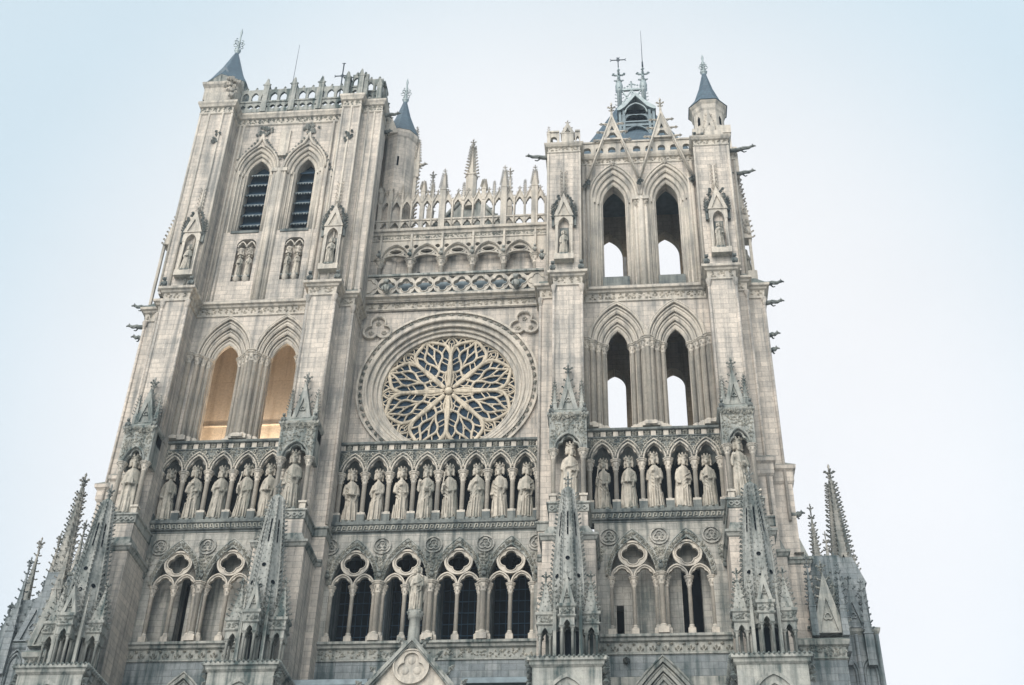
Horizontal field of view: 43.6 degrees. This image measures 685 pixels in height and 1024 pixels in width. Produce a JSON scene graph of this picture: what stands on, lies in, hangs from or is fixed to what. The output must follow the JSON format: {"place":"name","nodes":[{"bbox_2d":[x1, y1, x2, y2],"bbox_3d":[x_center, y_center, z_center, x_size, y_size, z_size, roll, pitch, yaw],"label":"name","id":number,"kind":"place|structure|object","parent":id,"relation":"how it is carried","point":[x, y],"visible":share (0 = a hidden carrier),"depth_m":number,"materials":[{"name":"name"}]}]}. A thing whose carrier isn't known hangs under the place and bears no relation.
{"place":"outdoors","nodes":[
{"label":"outdoors","id":0,"kind":"place"},
{"bbox_2d":[0,0,1023,684],"label":"sky","id":1,"kind":"structure","parent":0,"point":[885,191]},
{"label":"ground","id":2,"kind":"structure","parent":0,"visible":0},
{"bbox_2d":[0,29,886,684],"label":"cathedral","id":3,"kind":"structure","parent":2,"relation":"on","point":[466,331],"depth_m":66.12,"materials":[{"name":"stone"}]},
{"bbox_2d":[114,454,141,512],"bbox_3d":[-18.942,7.170,63.548,1.085,3.569,0.940,4,-37,-5],"label":"stone statue","id":4,"kind":"object","parent":3,"relation":"on","point":[130,481],"visible":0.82,"depth_m":63.26,"materials":[{"name":"stone"}]},
{"bbox_2d":[155,468,176,519],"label":"stone statue","id":5,"kind":"object","parent":3,"relation":"on","point":[168,492],"visible":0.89,"depth_m":65.21,"materials":[{"name":"stone"}]},
{"bbox_2d":[179,245,192,269],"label":"stone statue","id":6,"kind":"object","parent":3,"relation":"in","point":[187,258],"visible":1,"depth_m":73.24,"materials":[{"name":"stone"}]},
{"bbox_2d":[179,465,202,519],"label":"stone statue","id":7,"kind":"object","parent":3,"relation":"on","point":[194,488],"visible":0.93,"depth_m":65.14,"materials":[{"name":"stone"}]},
{"bbox_2d":[205,465,228,518],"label":"stone statue","id":8,"kind":"object","parent":3,"relation":"on","point":[220,487],"visible":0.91,"depth_m":65.02,"materials":[{"name":"stone"}]},
{"bbox_2d":[231,255,242,280],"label":"stone statue","id":9,"kind":"object","parent":3,"relation":"on","point":[239,262],"visible":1,"depth_m":74.60,"materials":[{"name":"stone"}]},
{"bbox_2d":[229,463,254,517],"bbox_3d":[-13.624,7.685,65.115,0.903,3.353,0.824,-5,-37,11],"label":"stone statue","id":10,"kind":"object","parent":3,"relation":"on","point":[244,489],"visible":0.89,"depth_m":64.91,"materials":[{"name":"stone"}]},
{"bbox_2d":[241,254,251,280],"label":"stone statue","id":11,"kind":"object","parent":3,"relation":"on","point":[248,262],"visible":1,"depth_m":74.58,"materials":[{"name":"stone"}]},
{"bbox_2d":[254,463,276,517],"bbox_3d":[-12.415,7.651,65.025,0.927,3.353,0.838,-7,-37,9],"label":"stone statue","id":12,"kind":"object","parent":3,"relation":"on","point":[266,490],"visible":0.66,"depth_m":64.82,"materials":[{"name":"stone"}]},
{"bbox_2d":[280,253,291,278],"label":"stone statue","id":13,"kind":"object","parent":3,"relation":"on","point":[287,260],"visible":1,"depth_m":74.35,"materials":[{"name":"stone"}]},
{"bbox_2d":[282,449,302,507],"bbox_3d":[-10.791,6.858,62.824,1.047,3.569,0.876,-7,-38,10],"label":"stone statue","id":14,"kind":"object","parent":3,"relation":"on","point":[292,478],"visible":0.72,"depth_m":62.62,"materials":[{"name":"stone"}]},
{"bbox_2d":[289,252,300,278],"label":"stone statue","id":15,"kind":"object","parent":3,"relation":"on","point":[296,265],"visible":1,"depth_m":74.30,"materials":[{"name":"stone"}]},
{"bbox_2d":[323,237,335,263],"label":"stone statue","id":16,"kind":"object","parent":3,"relation":"in","point":[330,249],"visible":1,"depth_m":72.59,"materials":[{"name":"stone"}]},
{"bbox_2d":[334,63,350,95],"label":"roof cross","id":17,"kind":"object","parent":3,"relation":"on","point":[342,75],"visible":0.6,"depth_m":88.35,"materials":[{"name":"metal"}]},
{"bbox_2d":[340,468,359,521],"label":"stone statue","id":18,"kind":"object","parent":3,"relation":"on","point":[351,492],"visible":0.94,"depth_m":64.88,"materials":[{"name":"stone"}]},
{"bbox_2d":[364,469,384,520],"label":"stone statue","id":19,"kind":"object","parent":3,"relation":"on","point":[376,494],"visible":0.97,"depth_m":64.78,"materials":[{"name":"stone"}]},
{"bbox_2d":[390,466,408,520],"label":"stone statue","id":20,"kind":"object","parent":3,"relation":"on","point":[401,492],"visible":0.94,"depth_m":64.72,"materials":[{"name":"stone"}]},
{"bbox_2d":[408,566,427,611],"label":"stone statue","id":21,"kind":"object","parent":3,"relation":"on","point":[418,586],"visible":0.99,"depth_m":56.45,"materials":[{"name":"stone"}]},
{"bbox_2d":[414,464,434,519],"bbox_3d":[-4.375,7.702,64.810,0.940,3.374,0.887,-6,-37,11],"label":"stone statue","id":22,"kind":"object","parent":3,"relation":"on","point":[426,487],"visible":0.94,"depth_m":64.58,"materials":[{"name":"stone"}]},
{"bbox_2d":[355,311,537,441],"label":"rose window","id":23,"kind":"structure","parent":3,"relation":"in","point":[450,377],"depth_m":70.39,"materials":[{"name":"stone"}]},
{"bbox_2d":[439,463,457,518],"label":"stone statue","id":24,"kind":"object","parent":3,"relation":"on","point":[449,499],"visible":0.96,"depth_m":64.48,"materials":[{"name":"stone"}]},
{"bbox_2d":[465,463,484,518],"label":"stone statue","id":25,"kind":"object","parent":3,"relation":"on","point":[476,502],"visible":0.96,"depth_m":64.35,"materials":[{"name":"stone"}]},
{"bbox_2d":[490,462,507,517],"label":"stone statue","id":26,"kind":"object","parent":3,"relation":"on","point":[499,488],"visible":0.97,"depth_m":64.29,"materials":[{"name":"stone"}]},
{"bbox_2d":[516,462,534,516],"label":"stone statue","id":27,"kind":"object","parent":3,"relation":"on","point":[526,487],"visible":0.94,"depth_m":64.13,"materials":[{"name":"stone"}]},
{"bbox_2d":[559,230,568,253],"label":"stone statue","id":28,"kind":"object","parent":3,"relation":"in","point":[563,241],"visible":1,"depth_m":71.40,"materials":[{"name":"stone"}]},
{"bbox_2d":[559,441,579,500],"bbox_3d":[2.789,6.382,61.676,1.021,3.569,0.927,7,-37,-3],"label":"stone statue","id":29,"kind":"object","parent":3,"relation":"on","point":[570,464],"visible":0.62,"depth_m":61.60,"materials":[{"name":"stone"}]},
{"bbox_2d":[595,458,611,508],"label":"stone statue","id":30,"kind":"object","parent":3,"relation":"on","point":[602,492],"visible":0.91,"depth_m":63.27,"materials":[{"name":"stone"}]},
{"bbox_2d":[610,57,625,66],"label":"roof cross","id":31,"kind":"object","parent":3,"relation":"on","point":[617,60],"visible":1,"depth_m":88.66,"materials":[{"name":"metal"}]},
{"bbox_2d":[621,455,638,508],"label":"stone statue","id":32,"kind":"object","parent":3,"relation":"on","point":[629,498],"visible":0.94,"depth_m":63.15,"materials":[{"name":"stone"}]},
{"bbox_2d":[646,451,665,507],"bbox_3d":[7.067,6.918,63.352,0.892,3.407,0.835,-10,-38,13],"label":"stone statue","id":33,"kind":"object","parent":3,"relation":"on","point":[654,479],"visible":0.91,"depth_m":63.13,"materials":[{"name":"stone"}]},
{"bbox_2d":[675,452,693,506],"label":"stone statue","id":34,"kind":"object","parent":3,"relation":"on","point":[683,481],"visible":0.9,"depth_m":62.96,"materials":[{"name":"stone"}]},
{"bbox_2d":[700,453,718,505],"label":"stone statue","id":35,"kind":"object","parent":3,"relation":"on","point":[708,477],"visible":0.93,"depth_m":62.87,"materials":[{"name":"stone"}]},
{"bbox_2d":[715,222,725,246],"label":"stone statue","id":36,"kind":"object","parent":3,"relation":"in","point":[719,236],"visible":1,"depth_m":70.67,"materials":[{"name":"stone"}]},
{"bbox_2d":[730,436,750,496],"bbox_3d":[10.871,6.053,60.932,1.014,3.569,0.927,1,-37,-1],"label":"stone statue","id":37,"kind":"object","parent":3,"relation":"on","point":[739,461],"visible":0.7,"depth_m":60.82,"materials":[{"name":"stone"}]},
{"bbox_2d":[745,249,751,269],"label":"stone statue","id":38,"kind":"object","parent":3,"relation":"on","point":[748,259],"visible":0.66,"depth_m":72.11,"materials":[{"name":"stone"}]}
]}

